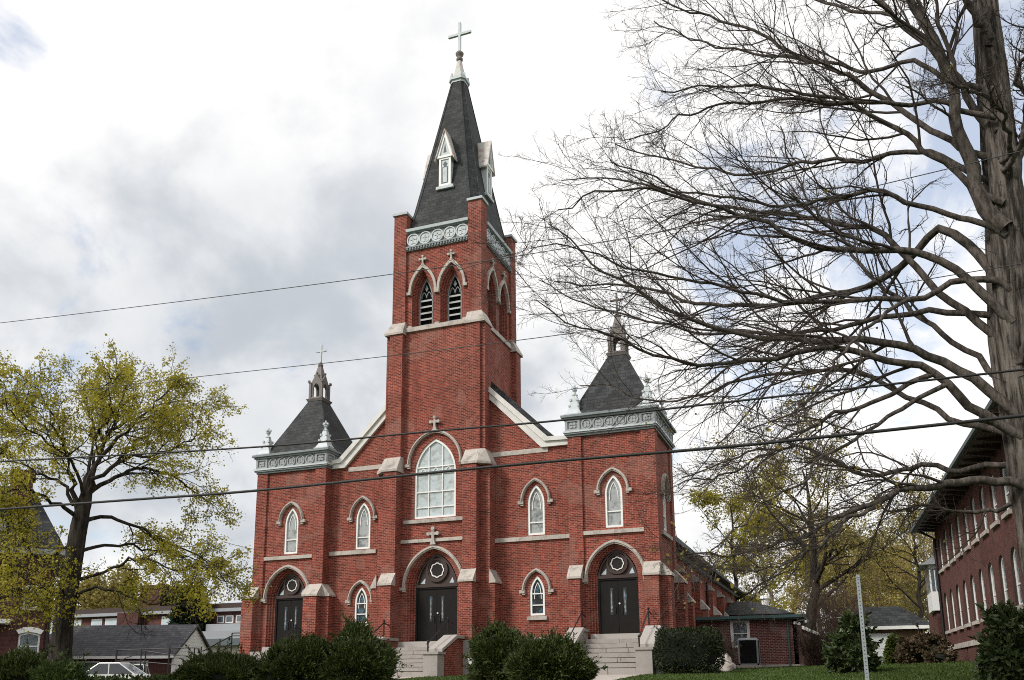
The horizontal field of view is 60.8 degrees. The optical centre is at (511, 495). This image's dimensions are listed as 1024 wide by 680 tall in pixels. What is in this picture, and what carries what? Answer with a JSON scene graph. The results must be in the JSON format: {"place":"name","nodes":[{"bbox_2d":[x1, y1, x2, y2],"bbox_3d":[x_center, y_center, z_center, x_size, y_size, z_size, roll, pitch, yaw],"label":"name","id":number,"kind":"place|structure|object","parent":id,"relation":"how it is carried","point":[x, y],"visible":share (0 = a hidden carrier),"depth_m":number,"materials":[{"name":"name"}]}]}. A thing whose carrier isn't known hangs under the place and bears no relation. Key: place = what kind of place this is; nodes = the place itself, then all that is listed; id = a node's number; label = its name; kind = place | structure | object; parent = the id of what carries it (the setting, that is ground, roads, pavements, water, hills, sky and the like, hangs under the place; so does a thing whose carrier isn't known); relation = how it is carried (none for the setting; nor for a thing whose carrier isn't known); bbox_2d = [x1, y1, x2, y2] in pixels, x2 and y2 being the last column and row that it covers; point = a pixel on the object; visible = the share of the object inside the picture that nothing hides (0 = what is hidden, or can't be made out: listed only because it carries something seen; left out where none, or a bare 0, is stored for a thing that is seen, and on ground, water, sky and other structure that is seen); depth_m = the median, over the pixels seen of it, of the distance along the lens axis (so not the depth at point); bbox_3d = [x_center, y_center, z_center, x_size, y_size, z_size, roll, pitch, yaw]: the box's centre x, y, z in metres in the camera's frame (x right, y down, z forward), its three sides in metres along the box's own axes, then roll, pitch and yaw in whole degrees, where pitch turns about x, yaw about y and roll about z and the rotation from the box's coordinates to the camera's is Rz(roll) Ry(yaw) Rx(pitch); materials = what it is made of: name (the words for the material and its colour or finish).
{"place":"outdoors","nodes":[
{"label":"outdoors","id":0,"kind":"place"},
{"bbox_2d":[0,414,1023,510],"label":"power line","id":1,"kind":"object","parent":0,"point":[630,454],"visible":1,"depth_m":13.41,"materials":[{"name":"black rubber"}]},
{"bbox_2d":[0,368,1023,461],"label":"power line","id":2,"kind":"object","parent":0,"point":[843,389],"visible":1,"depth_m":14.07,"materials":[{"name":"black rubber"}]},
{"bbox_2d":[0,263,1023,399],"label":"power line","id":3,"kind":"object","parent":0,"point":[554,335],"visible":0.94,"depth_m":16.58,"materials":[{"name":"black rubber"}]},
{"bbox_2d":[0,0,1023,632],"label":"sky","id":4,"kind":"structure","parent":0,"point":[158,152],"materials":[{"name":"white"}]},
{"bbox_2d":[1,150,1023,322],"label":"power line","id":5,"kind":"object","parent":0,"point":[549,250],"visible":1,"depth_m":15.82,"materials":[{"name":"black rubber"}]},
{"bbox_2d":[593,674,642,679],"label":"path","id":6,"kind":"structure","parent":0,"point":[606,677],"depth_m":33.27,"materials":[{"name":"concrete"}]},
{"bbox_2d":[397,660,982,679],"bbox_3d":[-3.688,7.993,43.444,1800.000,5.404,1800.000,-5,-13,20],"label":"lawn","id":7,"kind":"structure","parent":0,"point":[817,673],"depth_m":29.56,"materials":[{"name":"green plant"}]},
{"bbox_2d":[0,638,55,679],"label":"yew bush","id":8,"kind":"object","parent":7,"relation":"on","point":[16,663],"visible":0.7,"depth_m":21.43,"materials":[{"name":"green plant"}]},
{"bbox_2d":[0,469,64,657],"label":"brick house","id":9,"kind":"structure","parent":7,"relation":"on","point":[38,639],"depth_m":50.62,"materials":[{"name":"red brick"}]},
{"bbox_2d":[16,627,43,651],"bbox_3d":[-27.852,8.617,50.267,1.400,2.111,0.340,6,-13,-27],"label":"window","id":10,"kind":"structure","parent":9,"relation":"in","point":[34,638],"depth_m":50.42,"materials":[{"name":"white glass"}]},
{"bbox_2d":[22,647,108,679],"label":"yew bush","id":11,"kind":"object","parent":7,"relation":"on","point":[67,669],"visible":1,"depth_m":21.60,"materials":[{"name":"green plant"}]},
{"bbox_2d":[52,576,128,610],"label":"background tree","id":12,"kind":"object","parent":7,"relation":"on","point":[80,599],"visible":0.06,"depth_m":98.17,"materials":[{"name":"green plant"}]},
{"bbox_2d":[54,557,144,609],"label":"background tree","id":13,"kind":"object","parent":7,"relation":"on","point":[95,596],"visible":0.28,"depth_m":92.99,"materials":[{"name":"green plant"}]},
{"bbox_2d":[87,662,152,679],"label":"parked car","id":14,"kind":"object","parent":7,"relation":"on","point":[105,669],"visible":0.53,"depth_m":46.17,"materials":[{"name":"white paint"}]},
{"bbox_2d":[47,624,212,674],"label":"garage","id":15,"kind":"structure","parent":7,"relation":"on","point":[103,643],"depth_m":58.15,"materials":[{"name":"brick"}]},
{"bbox_2d":[73,661,99,670],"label":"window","id":16,"kind":"structure","parent":15,"relation":"in","point":[87,663],"depth_m":56.56,"materials":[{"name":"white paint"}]},
{"bbox_2d":[98,673,171,679],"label":"hedge","id":17,"kind":"object","parent":7,"relation":"on","point":[148,677],"visible":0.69,"depth_m":24.55,"materials":[{"name":"green plant"}]},
{"bbox_2d":[0,334,271,662],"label":"spring tree","id":18,"kind":"object","parent":7,"relation":"on","point":[68,578],"visible":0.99,"depth_m":24.87,"materials":[{"name":"green plant"}]},
{"bbox_2d":[97,581,177,608],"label":"background tree","id":19,"kind":"object","parent":7,"relation":"on","point":[133,596],"visible":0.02,"depth_m":109.03,"materials":[{"name":"green plant"}]},
{"bbox_2d":[50,584,241,654],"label":"long building","id":20,"kind":"structure","parent":7,"relation":"on","point":[226,621],"depth_m":84.81,"materials":[{"name":"brick"}]},
{"bbox_2d":[91,619,102,624],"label":"window","id":21,"kind":"structure","parent":20,"relation":"in","point":[94,621],"depth_m":87.63,"materials":[{"name":"white glass"}]},
{"bbox_2d":[105,618,116,624],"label":"window","id":22,"kind":"structure","parent":20,"relation":"in","point":[111,621],"depth_m":86.99,"materials":[{"name":"white glass"}]},
{"bbox_2d":[161,616,169,624],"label":"window","id":23,"kind":"structure","parent":20,"relation":"in","point":[164,620],"depth_m":84.64,"materials":[{"name":"white paint"}]},
{"bbox_2d":[225,615,233,622],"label":"window","id":24,"kind":"structure","parent":20,"relation":"in","point":[229,618],"depth_m":81.98,"materials":[{"name":"white glass"}]},
{"bbox_2d":[161,591,179,605],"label":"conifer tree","id":25,"kind":"object","parent":7,"relation":"on","point":[166,601],"depth_m":87.73,"materials":[{"name":"green plant"}]},
{"bbox_2d":[115,632,239,673],"bbox_3d":[-18.321,9.029,48.556,9.609,2.668,0.100,-5,-13,20],"label":"ramp railing","id":26,"kind":"object","parent":7,"relation":"on","point":[201,650],"visible":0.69,"depth_m":48.87,"materials":[{"name":"black metal"}]},
{"bbox_2d":[166,583,213,630],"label":"conifer tree","id":27,"kind":"object","parent":7,"relation":"on","point":[177,620],"visible":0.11,"depth_m":80.96,"materials":[{"name":"green plant"}]},
{"bbox_2d":[164,636,262,679],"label":"yew bush","id":28,"kind":"object","parent":7,"relation":"on","point":[224,664],"visible":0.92,"depth_m":24.42,"materials":[{"name":"green plant"}]},
{"bbox_2d":[250,624,302,659],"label":"stone steps","id":29,"kind":"structure","parent":7,"relation":"on","point":[258,653],"depth_m":44.79,"materials":[{"name":"stone"}]},
{"bbox_2d":[250,630,331,679],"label":"yew bush","id":30,"kind":"object","parent":7,"relation":"on","point":[295,658],"visible":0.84,"depth_m":24.42,"materials":[{"name":"green plant"}]},
{"bbox_2d":[315,611,414,679],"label":"yew bush","id":31,"kind":"object","parent":7,"relation":"on","point":[358,650],"visible":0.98,"depth_m":24.25,"materials":[{"name":"green plant"}]},
{"bbox_2d":[373,617,464,676],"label":"stone steps","id":32,"kind":"structure","parent":7,"relation":"on","point":[442,655],"depth_m":39.84,"materials":[{"name":"stone"}]},
{"bbox_2d":[239,22,744,674],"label":"church","id":33,"kind":"structure","parent":7,"relation":"on","point":[419,560],"depth_m":45.00,"materials":[{"name":"red brick"}]},
{"bbox_2d":[276,600,291,641],"bbox_3d":[-12.210,6.838,46.775,0.975,2.505,0.144,-5,-13,20],"label":"door","id":34,"kind":"structure","parent":33,"relation":"in","point":[284,619],"depth_m":46.86,"materials":[{"name":"black paint"}]},
{"bbox_2d":[284,508,297,553],"bbox_3d":[-11.936,1.897,47.400,0.860,2.540,0.110,-5,-13,20],"label":"window","id":35,"kind":"structure","parent":33,"relation":"in","point":[291,524],"depth_m":47.40,"materials":[{"name":"white glass"}]},
{"bbox_2d":[290,599,302,638],"bbox_3d":[-11.441,6.773,46.492,0.862,2.505,0.144,-5,-13,20],"label":"door","id":36,"kind":"structure","parent":33,"relation":"in","point":[297,605],"depth_m":46.61,"materials":[{"name":"black paint"}]},
{"bbox_2d":[354,587,366,622],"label":"window","id":37,"kind":"structure","parent":33,"relation":"in","point":[361,598],"depth_m":45.64,"materials":[{"name":"white paint"}]},
{"bbox_2d":[355,503,369,548],"bbox_3d":[-7.892,1.586,46.480,0.880,2.530,0.110,-5,-13,20],"label":"window","id":38,"kind":"structure","parent":33,"relation":"in","point":[363,515],"depth_m":46.48,"materials":[{"name":"white glass"}]},
{"bbox_2d":[417,589,438,641],"bbox_3d":[-4.222,5.999,43.840,1.165,2.625,0.144,-5,-13,20],"label":"door","id":39,"kind":"structure","parent":33,"relation":"in","point":[427,598],"depth_m":43.88,"materials":[{"name":"black paint"}]},
{"bbox_2d":[414,439,455,518],"bbox_3d":[-3.915,-0.920,44.881,2.340,4.180,0.110,-5,-13,20],"label":"window","id":40,"kind":"structure","parent":33,"relation":"in","point":[435,494],"depth_m":44.87,"materials":[{"name":"white glass"}]},
{"bbox_2d":[437,588,455,640],"bbox_3d":[-3.276,5.919,43.491,1.052,2.625,0.144,-5,-13,20],"label":"door","id":41,"kind":"structure","parent":33,"relation":"in","point":[446,597],"depth_m":43.55,"materials":[{"name":"black paint"}]},
{"bbox_2d":[528,485,544,535],"bbox_3d":[1.217,0.695,43.145,0.880,2.530,0.110,-5,-13,20],"label":"window","id":42,"kind":"structure","parent":33,"relation":"in","point":[536,511],"depth_m":43.13,"materials":[{"name":"white glass"}]},
{"bbox_2d":[530,576,544,615],"bbox_3d":[1.249,4.831,42.280,0.760,1.920,0.110,-5,-13,20],"label":"window","id":43,"kind":"structure","parent":33,"relation":"in","point":[537,592],"depth_m":42.27,"materials":[{"name":"white paint"}]},
{"bbox_2d":[600,580,620,633],"bbox_3d":[4.586,5.177,40.629,0.975,2.505,0.144,-5,-13,20],"label":"door","id":44,"kind":"structure","parent":33,"relation":"in","point":[609,602],"depth_m":40.66,"materials":[{"name":"black paint"}]},
{"bbox_2d":[605,475,622,527],"bbox_3d":[4.822,0.239,41.268,0.860,2.540,0.110,-5,-13,20],"label":"window","id":45,"kind":"structure","parent":33,"relation":"in","point":[613,490],"depth_m":41.25,"materials":[{"name":"white glass"}]},
{"bbox_2d":[618,579,637,633],"bbox_3d":[5.354,5.112,40.346,0.862,2.505,0.144,-5,-13,20],"label":"door","id":46,"kind":"structure","parent":33,"relation":"in","point":[627,597],"depth_m":40.36,"materials":[{"name":"black paint"}]},
{"bbox_2d":[663,496,666,531],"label":"window","id":47,"kind":"structure","parent":33,"relation":"in","point":[664,505],"depth_m":42.73,"materials":[{"name":"white glass"}]},
{"bbox_2d":[458,611,537,679],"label":"yew bush","id":48,"kind":"object","parent":7,"relation":"on","point":[487,648],"visible":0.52,"depth_m":26.48,"materials":[{"name":"green plant"}]},
{"bbox_2d":[496,625,607,679],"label":"yew bush","id":49,"kind":"object","parent":7,"relation":"on","point":[557,657],"visible":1,"depth_m":24.20,"materials":[{"name":"green plant"}]},
{"bbox_2d":[564,607,665,674],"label":"stone steps","id":50,"kind":"structure","parent":7,"relation":"on","point":[628,656],"depth_m":37.30,"materials":[{"name":"stone"}]},
{"bbox_2d":[653,619,730,674],"bbox_3d":[7.305,6.227,35.735,3.300,2.377,2.990,-5,-13,20],"label":"box hedge","id":51,"kind":"object","parent":7,"relation":"on","point":[688,649],"visible":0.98,"depth_m":34.98,"materials":[{"name":"green plant"}]},
{"bbox_2d":[715,652,735,671],"bbox_3d":[9.480,7.568,39.175,1.108,1.058,0.874,-5,-13,20],"label":"boulder","id":52,"kind":"object","parent":7,"relation":"on","point":[727,666],"visible":0.27,"depth_m":38.82,"materials":[{"name":"white stone"}]},
{"bbox_2d":[718,629,741,662],"bbox_3d":[11.724,8.473,47.835,1.726,2.273,1.822,10,-16,-42],"label":"twig shrub","id":53,"kind":"object","parent":7,"relation":"on","point":[730,652],"visible":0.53,"depth_m":47.71,"materials":[{"name":"brown plant"}]},
{"bbox_2d":[445,0,1023,630],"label":"bare tree","id":54,"kind":"object","parent":7,"relation":"on","point":[995,186],"visible":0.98,"depth_m":20.35,"materials":[{"name":"grey plant"}]},
{"bbox_2d":[695,614,809,667],"bbox_3d":[16.271,10.093,58.345,7.120,3.660,7.840,-5,-13,20],"label":"annex","id":55,"kind":"object","parent":7,"relation":"on","point":[777,647],"visible":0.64,"depth_m":54.94,"materials":[{"name":"brick"}]},
{"bbox_2d":[730,620,749,647],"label":"window","id":56,"kind":"structure","parent":55,"relation":"in","point":[742,630],"depth_m":55.67,"materials":[{"name":"white paint"}]},
{"bbox_2d":[686,466,828,610],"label":"background tree","id":57,"kind":"object","parent":7,"relation":"on","point":[732,507],"visible":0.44,"depth_m":81.39,"materials":[{"name":"green plant"}]},
{"bbox_2d":[717,493,815,609],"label":"woodland tree","id":58,"kind":"object","parent":7,"relation":"on","point":[738,521],"visible":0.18,"depth_m":101.30,"materials":[{"name":"green plant"}]},
{"bbox_2d":[725,496,857,612],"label":"woodland tree","id":59,"kind":"object","parent":7,"relation":"on","point":[787,550],"visible":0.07,"depth_m":123.41,"materials":[{"name":"green plant"}]},
{"bbox_2d":[690,395,907,630],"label":"background tree","id":60,"kind":"object","parent":7,"relation":"on","point":[837,549],"visible":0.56,"depth_m":68.54,"materials":[{"name":"green plant"}]},
{"bbox_2d":[802,626,821,664],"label":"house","id":61,"kind":"structure","parent":7,"relation":"on","point":[807,631],"depth_m":62.60,"materials":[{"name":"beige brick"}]},
{"bbox_2d":[789,620,837,665],"bbox_3d":[16.968,8.130,48.510,2.824,2.951,2.918,11,-16,-42],"label":"twig shrub","id":62,"kind":"object","parent":7,"relation":"on","point":[814,652],"visible":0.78,"depth_m":48.13,"materials":[{"name":"brown plant"}]},
{"bbox_2d":[746,504,883,631],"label":"woodland tree","id":63,"kind":"object","parent":7,"relation":"on","point":[806,542],"visible":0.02,"depth_m":112.55,"materials":[{"name":"green plant"}]},
{"bbox_2d":[778,528,869,631],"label":"woodland tree","id":64,"kind":"object","parent":7,"relation":"on","point":[793,593],"visible":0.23,"depth_m":91.94,"materials":[{"name":"green plant"}]},
{"bbox_2d":[775,520,880,624],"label":"woodland tree","id":65,"kind":"object","parent":7,"relation":"on","point":[866,583],"visible":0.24,"depth_m":92.08,"materials":[{"name":"green plant"}]},
{"bbox_2d":[774,515,892,629],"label":"woodland tree","id":66,"kind":"object","parent":7,"relation":"on","point":[844,561],"visible":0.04,"depth_m":122.76,"materials":[{"name":"green plant"}]},
{"bbox_2d":[798,568,877,641],"bbox_3d":[20.080,7.481,54.171,4.977,6.551,5.335,-5,-13,20],"label":"twig shrub","id":67,"kind":"object","parent":7,"relation":"on","point":[835,614],"visible":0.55,"depth_m":53.77,"materials":[{"name":"brown plant"}]},
{"bbox_2d":[820,608,884,673],"bbox_3d":[12.026,5.307,30.902,2.217,2.748,2.758,-5,-13,20],"label":"rhododendron","id":68,"kind":"object","parent":7,"relation":"on","point":[842,652],"visible":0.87,"depth_m":30.49,"materials":[{"name":"green plant"}]},
{"bbox_2d":[855,574,868,679],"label":"sign post","id":69,"kind":"object","parent":7,"relation":"on","point":[862,627],"visible":1,"depth_m":8.82,"materials":[{"name":"metal"}]},
{"bbox_2d":[797,524,928,630],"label":"woodland tree","id":70,"kind":"object","parent":7,"relation":"on","point":[854,560],"visible":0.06,"depth_m":105.29,"materials":[{"name":"green plant"}]},
{"bbox_2d":[822,521,927,614],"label":"woodland tree","id":71,"kind":"object","parent":7,"relation":"on","point":[889,545],"visible":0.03,"depth_m":117.54,"materials":[{"name":"green plant"}]},
{"bbox_2d":[834,535,920,611],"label":"woodland tree","id":72,"kind":"object","parent":7,"relation":"on","point":[908,555],"visible":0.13,"depth_m":90.86,"materials":[{"name":"green plant"}]},
{"bbox_2d":[837,606,929,661],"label":"garage","id":73,"kind":"structure","parent":7,"relation":"on","point":[888,620],"depth_m":58.47,"materials":[{"name":"beige brick"}]},
{"bbox_2d":[869,633,891,661],"bbox_3d":[24.694,10.251,58.172,1.682,2.150,0.075,-5,-13,20],"label":"garage door","id":74,"kind":"structure","parent":73,"relation":"in","point":[876,637],"depth_m":58.24,"materials":[{"name":"white"}]},
{"bbox_2d":[840,548,929,631],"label":"woodland tree","id":75,"kind":"object","parent":7,"relation":"on","point":[887,601],"visible":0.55,"depth_m":83.97,"materials":[{"name":"green plant"}]},
{"bbox_2d":[834,453,944,632],"bbox_3d":[28.572,4.067,60.865,11.456,14.886,9.006,-5,-13,20],"label":"background tree","id":76,"kind":"object","parent":7,"relation":"on","point":[919,588],"visible":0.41,"depth_m":60.21,"materials":[{"name":"green plant"}]},
{"bbox_2d":[882,633,898,664],"bbox_3d":[17.426,7.040,39.797,1.137,1.666,1.123,-5,-13,20],"label":"dwarf conifer","id":77,"kind":"object","parent":7,"relation":"on","point":[890,646],"visible":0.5,"depth_m":39.66,"materials":[{"name":"green plant"}]},
{"bbox_2d":[855,544,931,617],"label":"woodland tree","id":78,"kind":"object","parent":7,"relation":"on","point":[915,599],"visible":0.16,"depth_m":94.82,"materials":[{"name":"green plant"}]},
{"bbox_2d":[873,505,932,619],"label":"woodland tree","id":79,"kind":"object","parent":7,"relation":"on","point":[926,544],"visible":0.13,"depth_m":106.56,"materials":[{"name":"green plant"}]},
{"bbox_2d":[871,491,934,618],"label":"woodland tree","id":80,"kind":"object","parent":7,"relation":"on","point":[933,534],"visible":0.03,"depth_m":97.19,"materials":[{"name":"green plant"}]},
{"bbox_2d":[899,502,932,619],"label":"woodland tree","id":81,"kind":"object","parent":7,"relation":"on","point":[926,541],"visible":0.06,"depth_m":116.31,"materials":[{"name":"green plant"}]},
{"bbox_2d":[889,623,958,664],"bbox_3d":[18.221,6.657,38.130,2.476,2.277,2.987,9,-15,-37],"label":"rhododendron","id":82,"kind":"object","parent":7,"relation":"on","point":[924,647],"visible":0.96,"depth_m":38.00,"materials":[{"name":"brown plant"}]},
{"bbox_2d":[910,399,1023,661],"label":"school","id":83,"kind":"object","parent":7,"relation":"on","point":[955,593],"visible":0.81,"depth_m":34.68,"materials":[{"name":"brick"}]},
{"bbox_2d":[944,532,949,568],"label":"window","id":84,"kind":"structure","parent":83,"relation":"in","point":[947,565],"depth_m":42.09,"materials":[{"name":"white paint"}]},
{"bbox_2d":[945,597,950,633],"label":"window","id":85,"kind":"structure","parent":83,"relation":"in","point":[949,631],"depth_m":43.45,"materials":[{"name":"white paint"}]},
{"bbox_2d":[950,525,955,563],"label":"window","id":86,"kind":"structure","parent":83,"relation":"in","point":[953,560],"depth_m":40.24,"materials":[{"name":"white paint"}]},
{"bbox_2d":[951,594,956,631],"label":"window","id":87,"kind":"structure","parent":83,"relation":"in","point":[954,629],"depth_m":41.53,"materials":[{"name":"white paint"}]},
{"bbox_2d":[956,517,962,558],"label":"window","id":88,"kind":"structure","parent":83,"relation":"in","point":[958,555],"depth_m":38.33,"materials":[{"name":"white paint"}]},
{"bbox_2d":[957,588,963,629],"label":"window","id":89,"kind":"structure","parent":83,"relation":"in","point":[960,627],"depth_m":39.61,"materials":[{"name":"white paint"}]},
{"bbox_2d":[963,509,970,552],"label":"window","id":90,"kind":"structure","parent":83,"relation":"in","point":[968,547],"depth_m":36.33,"materials":[{"name":"white paint"}]},
{"bbox_2d":[964,583,970,627],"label":"window","id":91,"kind":"structure","parent":83,"relation":"in","point":[967,625],"depth_m":37.70,"materials":[{"name":"white paint"}]},
{"bbox_2d":[971,499,978,545],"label":"window","id":92,"kind":"structure","parent":83,"relation":"in","point":[976,540],"depth_m":34.44,"materials":[{"name":"white glass"}]},
{"bbox_2d":[971,579,979,624],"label":"window","id":93,"kind":"structure","parent":83,"relation":"in","point":[976,622],"depth_m":35.77,"materials":[{"name":"white paint"}]},
{"bbox_2d":[980,571,986,622],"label":"window","id":94,"kind":"structure","parent":83,"relation":"in","point":[982,581],"depth_m":33.92,"materials":[{"name":"white paint"}]},
{"bbox_2d":[980,488,988,537],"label":"window","id":95,"kind":"structure","parent":83,"relation":"in","point":[986,531],"depth_m":32.52,"materials":[{"name":"white glass"}]},
{"bbox_2d":[991,565,996,604],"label":"window","id":96,"kind":"structure","parent":83,"relation":"in","point":[992,575],"depth_m":32.00,"materials":[{"name":"white paint"}]},
{"bbox_2d":[990,475,999,529],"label":"window","id":97,"kind":"structure","parent":83,"relation":"in","point":[997,521],"depth_m":30.56,"materials":[{"name":"white glass"}]},
{"bbox_2d":[1001,558,1008,602],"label":"window","id":98,"kind":"structure","parent":83,"relation":"in","point":[1002,562],"depth_m":30.08,"materials":[{"name":"white paint"}]},
{"bbox_2d":[1001,461,1011,519],"bbox_3d":[16.115,-0.254,28.430,0.300,1.880,1.240,-4,-12,19],"label":"window","id":99,"kind":"structure","parent":83,"relation":"in","point":[1009,511],"depth_m":28.60,"materials":[{"name":"white glass"}]},
{"bbox_2d":[1013,548,1023,609],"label":"window","id":100,"kind":"structure","parent":83,"relation":"in","point":[1016,567],"depth_m":28.10,"materials":[{"name":"white paint"}]},
{"bbox_2d":[968,599,1023,679],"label":"rhododendron","id":101,"kind":"object","parent":7,"relation":"on","point":[1000,651],"visible":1,"depth_m":23.52,"materials":[{"name":"green plant"}]},
{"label":"soil","id":102,"kind":"structure","parent":7,"relation":"on","visible":0},
{"bbox_2d":[737,638,762,667],"bbox_3d":[14.552,9.753,53.501,1.360,2.030,1.360,-5,-13,20],"label":"air conditioner","id":103,"kind":"object","parent":102,"relation":"on","point":[749,652],"visible":0.96,"depth_m":53.01,"materials":[{"name":"black metal"}]},
{"bbox_2d":[725,595,794,615],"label":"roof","id":104,"kind":"object","parent":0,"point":[744,611],"visible":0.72,"depth_m":69.58,"materials":[{"name":"grey"}]},
{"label":"driveway","id":105,"kind":"structure","parent":0,"visible":0},
{"bbox_2d":[133,664,149,673],"bbox_3d":[-22.378,10.837,51.389,1.950,1.790,4.740,3,-12,-17],"label":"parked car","id":106,"kind":"object","parent":105,"relation":"on","point":[142,668],"visible":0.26,"depth_m":49.84,"materials":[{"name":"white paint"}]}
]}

